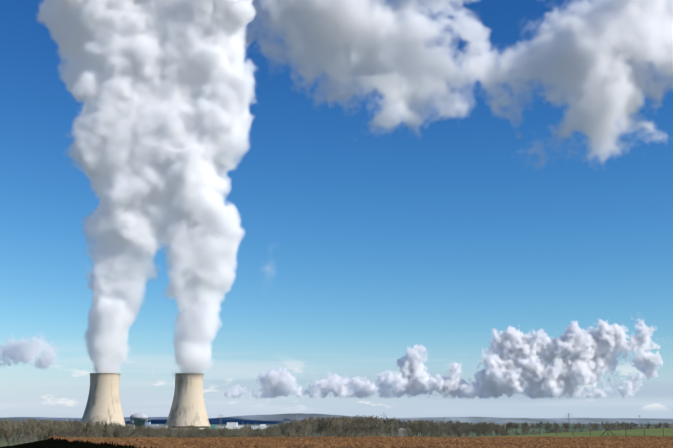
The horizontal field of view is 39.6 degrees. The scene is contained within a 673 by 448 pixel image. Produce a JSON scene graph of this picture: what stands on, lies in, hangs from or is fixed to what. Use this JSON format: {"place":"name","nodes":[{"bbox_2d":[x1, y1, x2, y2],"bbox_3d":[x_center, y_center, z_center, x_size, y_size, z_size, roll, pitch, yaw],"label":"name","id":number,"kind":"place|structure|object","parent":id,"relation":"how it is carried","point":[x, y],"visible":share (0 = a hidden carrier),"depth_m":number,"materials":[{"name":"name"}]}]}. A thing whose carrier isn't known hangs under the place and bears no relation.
{"place":"outdoors","nodes":[
{"label":"outdoors","id":0,"kind":"place"},
{"bbox_2d":[0,418,73,422],"bbox_3d":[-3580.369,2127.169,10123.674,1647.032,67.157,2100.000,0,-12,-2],"label":"hill","id":1,"kind":"structure","parent":0,"point":[21,419],"depth_m":9591.13,"materials":[{"name":"green plant"}]},
{"bbox_2d":[6,417,209,421],"bbox_3d":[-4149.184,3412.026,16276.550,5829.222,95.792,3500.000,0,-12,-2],"label":"hill","id":2,"kind":"structure","parent":0,"point":[126,418],"depth_m":15350.00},
{"bbox_2d":[216,422,266,428],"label":"white plant buildings","id":3,"kind":"structure","parent":0,"point":[231,425],"depth_m":2678.62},
{"bbox_2d":[125,413,416,423],"bbox_3d":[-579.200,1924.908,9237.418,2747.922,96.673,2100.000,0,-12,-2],"label":"hill","id":4,"kind":"structure","parent":0,"point":[268,419],"depth_m":8556.97,"materials":[{"name":"blue"}]},
{"bbox_2d":[0,422,672,447],"bbox_3d":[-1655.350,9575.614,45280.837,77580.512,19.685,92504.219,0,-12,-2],"label":"ground","id":5,"kind":"structure","parent":0,"point":[633,438],"depth_m":126.64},
{"bbox_2d":[0,423,7,445],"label":"bare tree","id":6,"kind":"object","parent":5,"relation":"on","point":[2,432],"visible":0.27,"depth_m":669.20,"materials":[{"name":"brown plant"}]},
{"bbox_2d":[1,425,11,445],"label":"bare tree","id":7,"kind":"object","parent":5,"relation":"on","point":[7,432],"visible":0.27,"depth_m":635.32,"materials":[{"name":"brown plant"}]},
{"bbox_2d":[0,421,19,445],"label":"bare tree","id":8,"kind":"object","parent":5,"relation":"on","point":[9,429],"visible":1,"depth_m":554.27,"materials":[{"name":"brown plant"}]},
{"bbox_2d":[13,423,24,443],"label":"bare tree","id":9,"kind":"object","parent":5,"relation":"on","point":[20,432],"visible":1,"depth_m":589.66,"materials":[{"name":"brown plant"}]},
{"bbox_2d":[18,419,30,442],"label":"bare tree","id":10,"kind":"object","parent":5,"relation":"on","point":[23,430],"visible":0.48,"depth_m":609.48,"materials":[{"name":"brown plant"}]},
{"bbox_2d":[22,421,35,442],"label":"bare tree","id":11,"kind":"object","parent":5,"relation":"on","point":[25,429],"visible":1,"depth_m":549.44,"materials":[{"name":"brown plant"}]},
{"bbox_2d":[25,421,36,441],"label":"bare tree","id":12,"kind":"object","parent":5,"relation":"on","point":[33,426],"visible":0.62,"depth_m":626.63,"materials":[{"name":"brown plant"}]},
{"bbox_2d":[35,420,49,439],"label":"bare tree","id":13,"kind":"object","parent":5,"relation":"on","point":[43,431],"visible":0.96,"depth_m":553.69,"materials":[{"name":"brown plant"}]},
{"bbox_2d":[38,420,57,439],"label":"bare tree","id":14,"kind":"object","parent":5,"relation":"on","point":[47,436],"visible":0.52,"depth_m":559.20,"materials":[{"name":"brown plant"}]},
{"bbox_2d":[47,420,59,436],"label":"bare tree","id":15,"kind":"object","parent":5,"relation":"on","point":[53,432],"visible":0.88,"depth_m":556.73,"materials":[{"name":"brown plant"}]},
{"bbox_2d":[50,423,66,435],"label":"bare tree","id":16,"kind":"object","parent":5,"relation":"on","point":[58,433],"visible":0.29,"depth_m":599.81,"materials":[{"name":"brown plant"}]},
{"bbox_2d":[58,424,68,436],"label":"bare tree","id":17,"kind":"object","parent":5,"relation":"on","point":[61,429],"visible":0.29,"depth_m":615.88,"materials":[{"name":"brown plant"}]},
{"bbox_2d":[67,424,73,436],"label":"bare tree","id":18,"kind":"object","parent":5,"relation":"on","point":[71,429],"visible":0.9,"depth_m":847.92,"materials":[{"name":"brown plant"}]},
{"bbox_2d":[71,418,82,436],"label":"bare tree","id":19,"kind":"object","parent":5,"relation":"on","point":[79,424],"visible":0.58,"depth_m":673.69,"materials":[{"name":"brown plant"}]},
{"bbox_2d":[72,425,84,436],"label":"bare tree","id":20,"kind":"object","parent":5,"relation":"on","point":[79,430],"visible":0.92,"depth_m":596.46,"materials":[{"name":"brown plant"}]},
{"bbox_2d":[79,422,92,436],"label":"bare tree","id":21,"kind":"object","parent":5,"relation":"on","point":[87,426],"visible":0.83,"depth_m":563.03,"materials":[{"name":"brown plant"}]},
{"bbox_2d":[82,426,100,436],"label":"bare tree","id":22,"kind":"object","parent":5,"relation":"on","point":[91,432],"visible":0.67,"depth_m":553.56,"materials":[{"name":"brown plant"}]},
{"bbox_2d":[94,421,104,437],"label":"bare tree","id":23,"kind":"object","parent":5,"relation":"on","point":[99,432],"visible":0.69,"depth_m":622.79,"materials":[{"name":"brown plant"}]},
{"bbox_2d":[81,373,124,425],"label":"cooling tower","id":24,"kind":"structure","parent":5,"relation":"on","point":[103,404],"depth_m":2793.11,"materials":[{"name":"concrete"}]},
{"bbox_2d":[98,421,111,436],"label":"bare tree","id":25,"kind":"object","parent":5,"relation":"on","point":[105,425],"visible":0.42,"depth_m":655.53,"materials":[{"name":"brown plant"}]},
{"bbox_2d":[100,425,112,436],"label":"bare tree","id":26,"kind":"object","parent":5,"relation":"on","point":[107,429],"visible":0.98,"depth_m":560.54,"materials":[{"name":"brown plant"}]},
{"bbox_2d":[111,428,120,436],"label":"bare tree","id":27,"kind":"object","parent":5,"relation":"on","point":[116,435],"visible":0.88,"depth_m":577.63,"materials":[{"name":"brown plant"}]},
{"bbox_2d":[113,426,127,437],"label":"bare tree","id":28,"kind":"object","parent":5,"relation":"on","point":[120,431],"visible":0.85,"depth_m":579.16,"materials":[{"name":"brown plant"}]},
{"bbox_2d":[121,423,129,436],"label":"bare tree","id":29,"kind":"object","parent":5,"relation":"on","point":[124,429],"visible":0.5,"depth_m":597.08,"materials":[{"name":"brown plant"}]},
{"bbox_2d":[125,424,133,436],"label":"bare tree","id":30,"kind":"object","parent":5,"relation":"on","point":[129,432],"visible":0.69,"depth_m":629.72,"materials":[{"name":"brown plant"}]},
{"bbox_2d":[129,413,147,424],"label":"reactor dome","id":31,"kind":"structure","parent":5,"relation":"on","point":[137,416],"depth_m":2686.57,"materials":[{"name":"concrete"}]},
{"bbox_2d":[134,419,146,427],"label":"reactor building","id":32,"kind":"structure","parent":5,"relation":"on","point":[138,422],"depth_m":2634.85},
{"bbox_2d":[137,423,145,434],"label":"bare tree","id":33,"kind":"object","parent":5,"relation":"on","point":[140,428],"visible":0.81,"depth_m":627.35,"materials":[{"name":"brown plant"}]},
{"bbox_2d":[142,424,151,437],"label":"bare tree","id":34,"kind":"object","parent":5,"relation":"on","point":[144,429],"visible":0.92,"depth_m":601.77,"materials":[{"name":"brown plant"}]},
{"bbox_2d":[130,424,167,428],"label":"grey auxiliary buildings","id":35,"kind":"structure","parent":5,"relation":"on","point":[154,425],"depth_m":2595.33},
{"bbox_2d":[173,426,186,437],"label":"bare tree","id":36,"kind":"object","parent":5,"relation":"on","point":[181,429],"visible":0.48,"depth_m":554.70,"materials":[{"name":"brown plant"}]},
{"bbox_2d":[165,373,209,428],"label":"cooling tower","id":37,"kind":"structure","parent":5,"relation":"on","point":[188,408],"depth_m":2798.21,"materials":[{"name":"concrete"}]},
{"bbox_2d":[201,426,212,436],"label":"bare tree","id":38,"kind":"object","parent":5,"relation":"on","point":[208,431],"visible":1,"depth_m":749.92,"materials":[{"name":"brown plant"}]},
{"bbox_2d":[223,428,236,436],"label":"scrub bush","id":39,"kind":"object","parent":5,"relation":"on","point":[232,435],"visible":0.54,"depth_m":199.10,"materials":[{"name":"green plant"}]},
{"bbox_2d":[228,428,240,436],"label":"bare tree","id":40,"kind":"object","parent":5,"relation":"on","point":[237,435],"visible":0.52,"depth_m":601.43,"materials":[{"name":"brown plant"}]},
{"bbox_2d":[239,429,247,436],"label":"bare tree","id":41,"kind":"object","parent":5,"relation":"on","point":[242,434],"visible":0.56,"depth_m":566.37,"materials":[{"name":"brown plant"}]},
{"bbox_2d":[253,426,264,436],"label":"bare tree","id":42,"kind":"object","parent":5,"relation":"on","point":[256,433],"visible":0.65,"depth_m":581.64,"materials":[{"name":"brown plant"}]},
{"bbox_2d":[263,427,272,436],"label":"bare tree","id":43,"kind":"object","parent":5,"relation":"on","point":[268,431],"visible":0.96,"depth_m":609.51,"materials":[{"name":"brown plant"}]},
{"bbox_2d":[293,425,303,434],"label":"bare tree","id":44,"kind":"object","parent":5,"relation":"on","point":[297,430],"visible":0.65,"depth_m":629.54,"materials":[{"name":"brown plant"}]},
{"bbox_2d":[299,421,310,436],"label":"bare tree","id":45,"kind":"object","parent":5,"relation":"on","point":[304,429],"visible":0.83,"depth_m":689.05,"materials":[{"name":"brown plant"}]},
{"bbox_2d":[302,423,312,436],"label":"bare tree","id":46,"kind":"object","parent":5,"relation":"on","point":[309,427],"visible":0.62,"depth_m":783.61,"materials":[{"name":"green plant"}]},
{"bbox_2d":[300,418,316,433],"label":"bare tree","id":47,"kind":"object","parent":5,"relation":"on","point":[309,421],"visible":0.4,"depth_m":912.83,"materials":[{"name":"brown plant"}]},
{"bbox_2d":[309,417,321,436],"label":"bare tree","id":48,"kind":"object","parent":5,"relation":"on","point":[311,428],"visible":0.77,"depth_m":831.75,"materials":[{"name":"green plant"}]},
{"bbox_2d":[315,418,328,435],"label":"bare tree","id":49,"kind":"object","parent":5,"relation":"on","point":[318,422],"visible":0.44,"depth_m":694.10,"materials":[{"name":"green plant"}]},
{"bbox_2d":[316,416,332,436],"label":"bare tree","id":50,"kind":"object","parent":5,"relation":"on","point":[324,425],"visible":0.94,"depth_m":690.79,"materials":[{"name":"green plant"}]},
{"bbox_2d":[328,421,337,435],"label":"bare tree","id":51,"kind":"object","parent":5,"relation":"on","point":[332,429],"visible":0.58,"depth_m":694.05,"materials":[{"name":"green plant"}]},
{"bbox_2d":[329,416,341,435],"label":"bare tree","id":52,"kind":"object","parent":5,"relation":"on","point":[333,425],"visible":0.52,"depth_m":701.39,"materials":[{"name":"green plant"}]},
{"bbox_2d":[335,419,349,436],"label":"bare tree","id":53,"kind":"object","parent":5,"relation":"on","point":[338,430],"visible":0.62,"depth_m":712.41,"materials":[{"name":"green plant"}]},
{"bbox_2d":[340,418,351,436],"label":"bare tree","id":54,"kind":"object","parent":5,"relation":"on","point":[346,424],"visible":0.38,"depth_m":717.53,"materials":[{"name":"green plant"}]},
{"bbox_2d":[342,417,353,436],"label":"bare tree","id":55,"kind":"object","parent":5,"relation":"on","point":[346,429],"visible":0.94,"depth_m":699.24,"materials":[{"name":"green plant"}]},
{"bbox_2d":[351,423,365,436],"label":"bare tree","id":56,"kind":"object","parent":5,"relation":"on","point":[355,427],"visible":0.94,"depth_m":686.00,"materials":[{"name":"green plant"}]},
{"bbox_2d":[355,415,365,435],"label":"bare tree","id":57,"kind":"object","parent":5,"relation":"on","point":[360,421],"visible":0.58,"depth_m":705.57,"materials":[{"name":"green plant"}]},
{"bbox_2d":[354,420,369,436],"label":"bare tree","id":58,"kind":"object","parent":5,"relation":"on","point":[365,430],"visible":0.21,"depth_m":736.35,"materials":[{"name":"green plant"}]},
{"bbox_2d":[365,416,373,436],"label":"bare tree","id":59,"kind":"object","parent":5,"relation":"on","point":[368,419],"visible":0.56,"depth_m":746.10,"materials":[{"name":"brown plant"}]},
{"bbox_2d":[364,415,379,435],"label":"bare tree","id":60,"kind":"object","parent":5,"relation":"on","point":[370,423],"visible":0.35,"depth_m":830.76,"materials":[{"name":"brown plant"}]},
{"bbox_2d":[368,416,378,435],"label":"bare tree","id":61,"kind":"object","parent":5,"relation":"on","point":[372,423],"visible":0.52,"depth_m":749.32,"materials":[{"name":"brown plant"}]},
{"bbox_2d":[372,419,384,433],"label":"bare tree","id":62,"kind":"object","parent":5,"relation":"on","point":[377,427],"visible":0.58,"depth_m":777.93,"materials":[{"name":"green plant"}]},
{"bbox_2d":[371,424,387,435],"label":"scrub bush","id":63,"kind":"object","parent":5,"relation":"on","point":[376,434],"visible":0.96,"depth_m":176.62,"materials":[{"name":"green plant"}]},
{"bbox_2d":[383,416,398,436],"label":"bare tree","id":64,"kind":"object","parent":5,"relation":"on","point":[387,418],"visible":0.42,"depth_m":1031.67,"materials":[{"name":"brown plant"}]},
{"bbox_2d":[386,423,395,436],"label":"bare tree","id":65,"kind":"object","parent":5,"relation":"on","point":[391,427],"visible":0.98,"depth_m":735.00,"materials":[{"name":"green plant"}]},
{"bbox_2d":[389,418,399,433],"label":"bare tree","id":66,"kind":"object","parent":5,"relation":"on","point":[394,430],"visible":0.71,"depth_m":745.17,"materials":[{"name":"brown plant"}]},
{"bbox_2d":[398,428,406,436],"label":"field shed","id":67,"kind":"structure","parent":5,"relation":"on","point":[400,432],"depth_m":681.61,"materials":[{"name":"grey"}]},
{"bbox_2d":[403,428,416,436],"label":"scrub bush","id":68,"kind":"object","parent":5,"relation":"on","point":[410,434],"visible":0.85,"depth_m":188.51,"materials":[{"name":"green plant"}]},
{"bbox_2d":[413,420,420,435],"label":"bare tree","id":69,"kind":"object","parent":5,"relation":"on","point":[415,428],"visible":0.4,"depth_m":855.03,"materials":[{"name":"brown plant"}]},
{"bbox_2d":[414,419,421,436],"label":"bare tree","id":70,"kind":"object","parent":5,"relation":"on","point":[418,425],"visible":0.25,"depth_m":794.60,"materials":[{"name":"brown plant"}]},
{"bbox_2d":[417,420,427,436],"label":"bare tree","id":71,"kind":"object","parent":5,"relation":"on","point":[423,426],"visible":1,"depth_m":690.32,"materials":[{"name":"brown plant"}]},
{"bbox_2d":[426,423,438,436],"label":"bare tree","id":72,"kind":"object","parent":5,"relation":"on","point":[429,431],"visible":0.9,"depth_m":696.26,"materials":[{"name":"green plant"}]},
{"bbox_2d":[449,421,455,434],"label":"bare tree","id":73,"kind":"object","parent":5,"relation":"on","point":[453,425],"visible":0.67,"depth_m":928.30,"materials":[{"name":"brown plant"}]},
{"bbox_2d":[456,428,464,436],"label":"bare tree","id":74,"kind":"object","parent":5,"relation":"on","point":[460,432],"visible":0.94,"depth_m":732.85,"materials":[{"name":"brown plant"}]},
{"bbox_2d":[458,421,470,436],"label":"bare tree","id":75,"kind":"object","parent":5,"relation":"on","point":[463,426],"visible":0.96,"depth_m":790.07,"materials":[{"name":"brown plant"}]},
{"bbox_2d":[480,423,489,435],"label":"bare tree","id":76,"kind":"object","parent":5,"relation":"on","point":[484,429],"visible":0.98,"depth_m":699.05,"materials":[{"name":"brown plant"}]},
{"bbox_2d":[486,421,494,435],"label":"bare tree","id":77,"kind":"object","parent":5,"relation":"on","point":[491,425],"visible":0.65,"depth_m":838.54,"materials":[{"name":"brown plant"}]},
{"bbox_2d":[497,426,506,435],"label":"scrub bush","id":78,"kind":"object","parent":5,"relation":"on","point":[502,430],"visible":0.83,"depth_m":252.36,"materials":[{"name":"green plant"}]},
{"bbox_2d":[506,422,513,431],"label":"hedge tree","id":79,"kind":"object","parent":5,"relation":"on","point":[509,426],"visible":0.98,"depth_m":1278.68,"materials":[{"name":"green plant"}]},
{"bbox_2d":[513,422,520,434],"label":"hedge tree","id":80,"kind":"object","parent":5,"relation":"on","point":[516,425],"visible":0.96,"depth_m":1304.50,"materials":[{"name":"green plant"}]},
{"bbox_2d":[521,425,531,433],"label":"scrub bush","id":81,"kind":"object","parent":5,"relation":"on","point":[526,429],"visible":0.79,"depth_m":262.71,"materials":[{"name":"green plant"}]},
{"bbox_2d":[447,428,663,436],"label":"fence posts","id":82,"kind":"object","parent":5,"relation":"on","point":[573,435],"visible":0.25,"depth_m":188.50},
{"bbox_2d":[445,428,653,436],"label":"fence wires","id":83,"kind":"object","parent":82,"relation":"attached to","point":[559,430],"visible":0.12,"depth_m":194.83,"materials":[{"name":"grey metal"}]},
{"bbox_2d":[0,0,672,417],"label":"sky","id":84,"kind":"structure","parent":0,"point":[391,208],"materials":[{"name":"blue"}]},
{"bbox_2d":[389,417,672,421],"bbox_3d":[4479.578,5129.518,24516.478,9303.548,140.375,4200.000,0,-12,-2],"label":"hill","id":85,"kind":"structure","parent":0,"point":[471,419],"depth_m":23113.44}
]}

